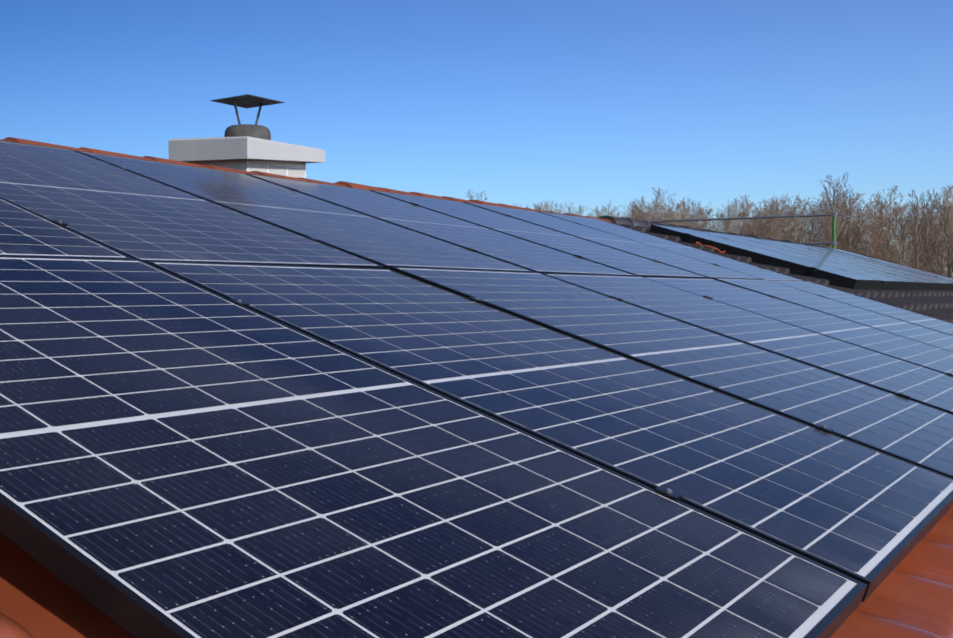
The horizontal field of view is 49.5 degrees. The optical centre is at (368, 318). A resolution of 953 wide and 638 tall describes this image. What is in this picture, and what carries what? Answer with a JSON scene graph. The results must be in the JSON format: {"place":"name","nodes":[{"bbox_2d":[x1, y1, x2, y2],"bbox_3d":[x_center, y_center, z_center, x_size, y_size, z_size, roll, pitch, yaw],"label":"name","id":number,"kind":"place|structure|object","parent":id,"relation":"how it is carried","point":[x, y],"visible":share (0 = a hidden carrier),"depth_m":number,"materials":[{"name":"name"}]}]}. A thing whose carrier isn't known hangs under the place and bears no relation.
{"place":"outdoors","nodes":[
{"label":"outdoors","id":0,"kind":"place"},
{"bbox_2d":[0,0,952,277],"label":"sky","id":1,"kind":"structure","parent":0,"point":[527,103],"materials":[{"name":"blue"}]},
{"bbox_2d":[648,213,836,248],"bbox_3d":[4.814,0.729,18.394,6.630,4.982,0.070,1,2,37],"label":"guard rail","id":2,"kind":"object","parent":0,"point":[833,241],"visible":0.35,"depth_m":16.75,"materials":[{"name":"metal"}]},
{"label":"house walls","id":3,"kind":"object","parent":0,"visible":0},
{"bbox_3d":[1.682,-0.038,9.031,9.105,1.670,18.190,1,2,37],"label":"roof structure","id":4,"kind":"object","parent":3,"relation":"on","visible":0},
{"bbox_2d":[168,136,324,177],"bbox_3d":[-0.787,-0.617,6.672,0.700,1.085,0.730,1,2,37],"label":"chimney","id":5,"kind":"object","parent":4,"relation":"on","point":[246,153],"visible":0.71,"depth_m":6.40,"materials":[{"name":"paint"}]},
{"bbox_2d":[224,124,270,139],"bbox_3d":[-0.787,-1.131,6.659,0.304,0.235,0.304,1,2,37],"label":"flue","id":6,"kind":"object","parent":5,"relation":"on","point":[254,131],"visible":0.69,"depth_m":6.53,"materials":[{"name":"metal"}]},
{"bbox_2d":[210,94,284,124],"bbox_3d":[-0.787,-1.327,6.654,0.340,0.223,0.340,1,2,37],"label":"flue cap","id":7,"kind":"object","parent":5,"relation":"on","point":[247,101],"visible":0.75,"depth_m":6.68,"materials":[{"name":"black metal"}]},
{"bbox_2d":[0,137,829,247],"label":"ridge tiles","id":8,"kind":"object","parent":4,"relation":"on","point":[627,221],"visible":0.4,"depth_m":6.67,"materials":[{"name":"orange tile"}]},
{"bbox_2d":[0,141,952,637],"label":"solar panels","id":9,"kind":"object","parent":4,"relation":"on","point":[364,415],"visible":1,"depth_m":1.94,"materials":[{"name":"blue"}]},
{"bbox_2d":[51,167,952,500],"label":"panel clamps","id":10,"kind":"object","parent":9,"relation":"attached to","point":[657,489],"visible":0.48,"depth_m":2.78,"materials":[{"name":"metal"}]},
{"bbox_2d":[0,507,952,637],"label":"orange tiles","id":11,"kind":"object","parent":4,"relation":"on","point":[911,596],"depth_m":1.59,"materials":[{"name":"brown tile"}]},
{"bbox_2d":[609,222,952,322],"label":"anthracite tiles","id":12,"kind":"object","parent":4,"relation":"on","point":[937,304],"visible":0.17,"depth_m":8.96,"materials":[{"name":"black"}]},
{"bbox_2d":[696,242,724,252],"bbox_3d":[3.046,-0.639,9.160,0.256,0.038,0.128,22,15,35],"label":"cable","id":13,"kind":"object","parent":12,"relation":"on","point":[709,246],"visible":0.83,"depth_m":9.11,"materials":[{"name":"orange plastic"}]},
{"bbox_2d":[649,228,952,289],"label":"panel frame","id":14,"kind":"object","parent":12,"relation":"on","point":[832,280],"visible":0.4,"depth_m":9.16,"materials":[{"name":"black metal"}]},
{"bbox_2d":[650,224,952,285],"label":"solar panel","id":15,"kind":"object","parent":12,"relation":"on","point":[833,263],"visible":1,"depth_m":10.50,"materials":[{"name":"blue"}]},
{"bbox_2d":[685,233,949,277],"bbox_3d":[5.658,-0.609,12.078,1.272,0.164,7.480,22,14,35],"label":"pv mount","id":16,"kind":"object","parent":15,"relation":"attached to","point":[812,269],"visible":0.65,"depth_m":9.44,"materials":[{"name":"metal"}]},
{"label":"ground","id":17,"kind":"structure","parent":0,"visible":0},
{"bbox_2d":[466,189,486,199],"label":"tree","id":18,"kind":"object","parent":17,"relation":"on","point":[471,196],"visible":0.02,"depth_m":110.11,"materials":[{"name":"brown plant"}]},
{"bbox_2d":[530,201,563,213],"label":"tree","id":19,"kind":"object","parent":17,"relation":"on","point":[546,206],"visible":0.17,"depth_m":105.78,"materials":[{"name":"brown plant"}]},
{"bbox_2d":[533,200,564,212],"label":"tree","id":20,"kind":"object","parent":17,"relation":"on","point":[548,207],"visible":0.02,"depth_m":165.77,"materials":[{"name":"brown plant"}]},
{"bbox_2d":[548,202,565,212],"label":"tree","id":21,"kind":"object","parent":17,"relation":"on","point":[559,209],"visible":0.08,"depth_m":158.82,"materials":[{"name":"brown plant"}]},
{"bbox_2d":[556,201,595,216],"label":"tree","id":22,"kind":"object","parent":17,"relation":"on","point":[568,211],"visible":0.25,"depth_m":126.88,"materials":[{"name":"brown plant"}]},
{"bbox_2d":[594,205,607,216],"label":"tree","id":23,"kind":"object","parent":17,"relation":"on","point":[606,210],"visible":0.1,"depth_m":124.39,"materials":[{"name":"brown plant"}]},
{"bbox_2d":[595,203,623,217],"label":"tree","id":24,"kind":"object","parent":17,"relation":"on","point":[610,214],"visible":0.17,"depth_m":101.75,"materials":[{"name":"brown plant"}]},
{"bbox_2d":[612,205,649,218],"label":"tree","id":25,"kind":"object","parent":17,"relation":"on","point":[635,211],"visible":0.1,"depth_m":141.37,"materials":[{"name":"brown plant"}]},
{"bbox_2d":[620,200,659,220],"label":"tree","id":26,"kind":"object","parent":17,"relation":"on","point":[634,208],"visible":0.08,"depth_m":143.90,"materials":[{"name":"brown plant"}]},
{"bbox_2d":[627,197,656,220],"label":"tree","id":27,"kind":"object","parent":17,"relation":"on","point":[649,217],"visible":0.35,"depth_m":128.49,"materials":[{"name":"brown plant"}]},
{"bbox_2d":[628,200,668,223],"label":"tree","id":28,"kind":"object","parent":17,"relation":"on","point":[648,212],"visible":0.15,"depth_m":133.33,"materials":[{"name":"brown plant"}]},
{"bbox_2d":[627,187,683,224],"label":"tree","id":29,"kind":"object","parent":17,"relation":"on","point":[641,212],"visible":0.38,"depth_m":118.68,"materials":[{"name":"brown plant"}]},
{"bbox_2d":[645,199,668,222],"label":"tree","id":30,"kind":"object","parent":17,"relation":"on","point":[659,206],"visible":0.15,"depth_m":155.85,"materials":[{"name":"brown plant"}]},
{"bbox_2d":[647,202,671,223],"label":"tree","id":31,"kind":"object","parent":17,"relation":"on","point":[658,212],"visible":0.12,"depth_m":163.20,"materials":[{"name":"brown plant"}]},
{"bbox_2d":[659,203,688,225],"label":"tree","id":32,"kind":"object","parent":17,"relation":"on","point":[671,212],"visible":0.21,"depth_m":134.73,"materials":[{"name":"brown plant"}]},
{"bbox_2d":[658,197,695,227],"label":"tree","id":33,"kind":"object","parent":17,"relation":"on","point":[678,209],"visible":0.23,"depth_m":148.09,"materials":[{"name":"brown plant"}]},
{"bbox_2d":[667,211,693,226],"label":"tree","id":34,"kind":"object","parent":17,"relation":"on","point":[678,219],"visible":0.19,"depth_m":123.99,"materials":[{"name":"brown plant"}]},
{"bbox_2d":[679,200,696,221],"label":"tree","id":35,"kind":"object","parent":17,"relation":"on","point":[688,209],"visible":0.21,"depth_m":159.49,"materials":[{"name":"brown plant"}]},
{"bbox_2d":[670,202,714,228],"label":"tree","id":36,"kind":"object","parent":17,"relation":"on","point":[688,224],"visible":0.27,"depth_m":109.40,"materials":[{"name":"brown plant"}]},
{"bbox_2d":[686,209,709,229],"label":"tree","id":37,"kind":"object","parent":17,"relation":"on","point":[698,218],"visible":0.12,"depth_m":133.76,"materials":[{"name":"brown plant"}]},
{"bbox_2d":[679,197,723,227],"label":"tree","id":38,"kind":"object","parent":17,"relation":"on","point":[697,211],"visible":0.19,"depth_m":163.14,"materials":[{"name":"brown plant"}]},
{"bbox_2d":[687,210,719,229],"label":"tree","id":39,"kind":"object","parent":17,"relation":"on","point":[704,221],"visible":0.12,"depth_m":119.70,"materials":[{"name":"brown plant"}]},
{"bbox_2d":[689,206,718,229],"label":"tree","id":40,"kind":"object","parent":17,"relation":"on","point":[712,221],"visible":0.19,"depth_m":116.93,"materials":[{"name":"brown plant"}]},
{"bbox_2d":[703,215,745,233],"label":"tree","id":41,"kind":"object","parent":17,"relation":"on","point":[726,225],"visible":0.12,"depth_m":103.71,"materials":[{"name":"brown plant"}]},
{"bbox_2d":[705,207,749,234],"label":"tree","id":42,"kind":"object","parent":17,"relation":"on","point":[722,216],"visible":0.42,"depth_m":100.89,"materials":[{"name":"brown plant"}]},
{"bbox_2d":[722,199,752,234],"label":"tree","id":43,"kind":"object","parent":17,"relation":"on","point":[736,203],"visible":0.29,"depth_m":129.14,"materials":[{"name":"brown plant"}]},
{"bbox_2d":[714,202,763,235],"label":"tree","id":44,"kind":"object","parent":17,"relation":"on","point":[731,206],"visible":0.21,"depth_m":133.18,"materials":[{"name":"brown plant"}]},
{"bbox_2d":[733,199,764,232],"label":"tree","id":45,"kind":"object","parent":17,"relation":"on","point":[747,207],"visible":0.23,"depth_m":143.23,"materials":[{"name":"brown plant"}]},
{"bbox_2d":[728,195,769,231],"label":"tree","id":46,"kind":"object","parent":17,"relation":"on","point":[746,211],"visible":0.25,"depth_m":162.58,"materials":[{"name":"brown plant"}]},
{"bbox_2d":[739,207,778,239],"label":"tree","id":47,"kind":"object","parent":17,"relation":"on","point":[754,223],"visible":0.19,"depth_m":123.35,"materials":[{"name":"brown plant"}]},
{"bbox_2d":[745,201,785,237],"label":"tree","id":48,"kind":"object","parent":17,"relation":"on","point":[761,208],"visible":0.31,"depth_m":120.55,"materials":[{"name":"brown plant"}]},
{"bbox_2d":[748,211,795,241],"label":"tree","id":49,"kind":"object","parent":17,"relation":"on","point":[769,230],"visible":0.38,"depth_m":95.75,"materials":[{"name":"brown plant"}]},
{"bbox_2d":[749,200,796,240],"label":"tree","id":50,"kind":"object","parent":17,"relation":"on","point":[773,212],"visible":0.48,"depth_m":101.70,"materials":[{"name":"brown plant"}]},
{"bbox_2d":[753,195,804,241],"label":"tree","id":51,"kind":"object","parent":17,"relation":"on","point":[778,219],"visible":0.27,"depth_m":105.20,"materials":[{"name":"brown plant"}]},
{"bbox_2d":[766,197,802,236],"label":"tree","id":52,"kind":"object","parent":17,"relation":"on","point":[781,210],"visible":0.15,"depth_m":154.47,"materials":[{"name":"brown plant"}]},
{"bbox_2d":[772,204,804,239],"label":"tree","id":53,"kind":"object","parent":17,"relation":"on","point":[789,225],"visible":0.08,"depth_m":137.68,"materials":[{"name":"brown plant"}]},
{"bbox_2d":[764,194,815,242],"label":"tree","id":54,"kind":"object","parent":17,"relation":"on","point":[792,207],"visible":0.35,"depth_m":128.13,"materials":[{"name":"brown plant"}]},
{"bbox_2d":[784,212,809,239],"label":"tree","id":55,"kind":"object","parent":17,"relation":"on","point":[793,228],"visible":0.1,"depth_m":145.50,"materials":[{"name":"brown plant"}]},
{"bbox_2d":[795,213,825,242],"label":"tree","id":56,"kind":"object","parent":17,"relation":"on","point":[806,228],"visible":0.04,"depth_m":146.15,"materials":[{"name":"brown plant"}]},
{"bbox_2d":[778,194,844,248],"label":"tree","id":57,"kind":"object","parent":17,"relation":"on","point":[802,238],"visible":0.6,"depth_m":115.02,"materials":[{"name":"brown plant"}]},
{"bbox_2d":[795,198,840,245],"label":"tree","id":58,"kind":"object","parent":17,"relation":"on","point":[813,227],"visible":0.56,"depth_m":107.80,"materials":[{"name":"brown plant"}]},
{"bbox_2d":[805,201,845,246],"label":"tree","id":59,"kind":"object","parent":17,"relation":"on","point":[822,224],"visible":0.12,"depth_m":135.76,"materials":[{"name":"brown plant"}]},
{"bbox_2d":[793,197,864,251],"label":"tree","id":60,"kind":"object","parent":17,"relation":"on","point":[841,225],"visible":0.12,"depth_m":120.43,"materials":[{"name":"brown plant"}]},
{"bbox_2d":[804,180,862,252],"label":"tree","id":61,"kind":"object","parent":17,"relation":"on","point":[830,228],"visible":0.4,"depth_m":113.57,"materials":[{"name":"brown plant"}]},
{"bbox_2d":[802,173,867,251],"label":"tree","id":62,"kind":"object","parent":17,"relation":"on","point":[834,210],"visible":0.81,"depth_m":95.25,"materials":[{"name":"brown plant"}]},
{"bbox_2d":[822,191,874,252],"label":"tree","id":63,"kind":"object","parent":17,"relation":"on","point":[853,202],"visible":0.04,"depth_m":155.86,"materials":[{"name":"brown plant"}]},
{"bbox_2d":[828,208,870,250],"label":"tree","id":64,"kind":"object","parent":17,"relation":"on","point":[853,223],"visible":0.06,"depth_m":139.46,"materials":[{"name":"brown plant"}]},
{"bbox_2d":[823,194,878,256],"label":"tree","id":65,"kind":"object","parent":17,"relation":"on","point":[854,217],"visible":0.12,"depth_m":121.88,"materials":[{"name":"brown plant"}]},
{"bbox_2d":[823,187,909,259],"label":"tree","id":66,"kind":"object","parent":17,"relation":"on","point":[847,229],"visible":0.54,"depth_m":101.98,"materials":[{"name":"brown plant"}]},
{"bbox_2d":[850,201,901,257],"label":"tree","id":67,"kind":"object","parent":17,"relation":"on","point":[864,208],"visible":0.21,"depth_m":118.59,"materials":[{"name":"brown plant"}]},
{"bbox_2d":[847,197,904,256],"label":"tree","id":68,"kind":"object","parent":17,"relation":"on","point":[887,223],"visible":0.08,"depth_m":144.37,"materials":[{"name":"brown plant"}]},
{"bbox_2d":[856,198,903,250],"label":"tree","id":69,"kind":"object","parent":17,"relation":"on","point":[875,220],"visible":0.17,"depth_m":127.59,"materials":[{"name":"brown plant"}]},
{"bbox_2d":[856,193,910,264],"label":"tree","id":70,"kind":"object","parent":17,"relation":"on","point":[881,217],"visible":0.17,"depth_m":137.74,"materials":[{"name":"brown plant"}]},
{"bbox_2d":[848,209,923,268],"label":"tree","id":71,"kind":"object","parent":17,"relation":"on","point":[891,259],"visible":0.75,"depth_m":91.36,"materials":[{"name":"brown plant"}]},
{"bbox_2d":[846,185,927,270],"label":"tree","id":72,"kind":"object","parent":17,"relation":"on","point":[888,233],"visible":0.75,"depth_m":94.80,"materials":[{"name":"brown plant"}]},
{"bbox_2d":[869,203,926,266],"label":"tree","id":73,"kind":"object","parent":17,"relation":"on","point":[905,262],"visible":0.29,"depth_m":111.34,"materials":[{"name":"brown plant"}]},
{"bbox_2d":[874,205,927,267],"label":"tree","id":74,"kind":"object","parent":17,"relation":"on","point":[900,234],"visible":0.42,"depth_m":107.79,"materials":[{"name":"brown plant"}]},
{"bbox_2d":[895,202,929,266],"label":"tree","id":75,"kind":"object","parent":17,"relation":"on","point":[913,230],"visible":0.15,"depth_m":113.87,"materials":[{"name":"brown plant"}]},
{"bbox_2d":[877,188,951,271],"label":"tree","id":76,"kind":"object","parent":17,"relation":"on","point":[920,237],"visible":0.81,"depth_m":92.05,"materials":[{"name":"brown plant"}]},
{"bbox_2d":[898,202,945,273],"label":"tree","id":77,"kind":"object","parent":17,"relation":"on","point":[920,228],"visible":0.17,"depth_m":122.25,"materials":[{"name":"brown plant"}]},
{"bbox_2d":[894,203,950,271],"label":"tree","id":78,"kind":"object","parent":17,"relation":"on","point":[919,230],"visible":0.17,"depth_m":131.01,"materials":[{"name":"brown plant"}]},
{"bbox_2d":[900,204,952,278],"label":"tree","id":79,"kind":"object","parent":17,"relation":"on","point":[948,258],"visible":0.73,"depth_m":95.42,"materials":[{"name":"brown plant"}]},
{"bbox_2d":[901,184,952,275],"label":"tree","id":80,"kind":"object","parent":17,"relation":"on","point":[945,220],"visible":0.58,"depth_m":105.92,"materials":[{"name":"brown plant"}]},
{"bbox_2d":[903,193,952,276],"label":"tree","id":81,"kind":"object","parent":17,"relation":"on","point":[930,223],"visible":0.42,"depth_m":109.53,"materials":[{"name":"brown plant"}]},
{"bbox_2d":[905,199,951,275],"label":"tree","id":82,"kind":"object","parent":17,"relation":"on","point":[930,229],"visible":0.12,"depth_m":136.70,"materials":[{"name":"brown plant"}]},
{"bbox_2d":[911,191,952,275],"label":"tree","id":83,"kind":"object","parent":17,"relation":"on","point":[941,231],"visible":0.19,"depth_m":114.58,"materials":[{"name":"brown plant"}]},
{"bbox_2d":[927,185,952,275],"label":"tree","id":84,"kind":"object","parent":17,"relation":"on","point":[942,229],"visible":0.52,"depth_m":101.84,"materials":[{"name":"brown plant"}]}
]}

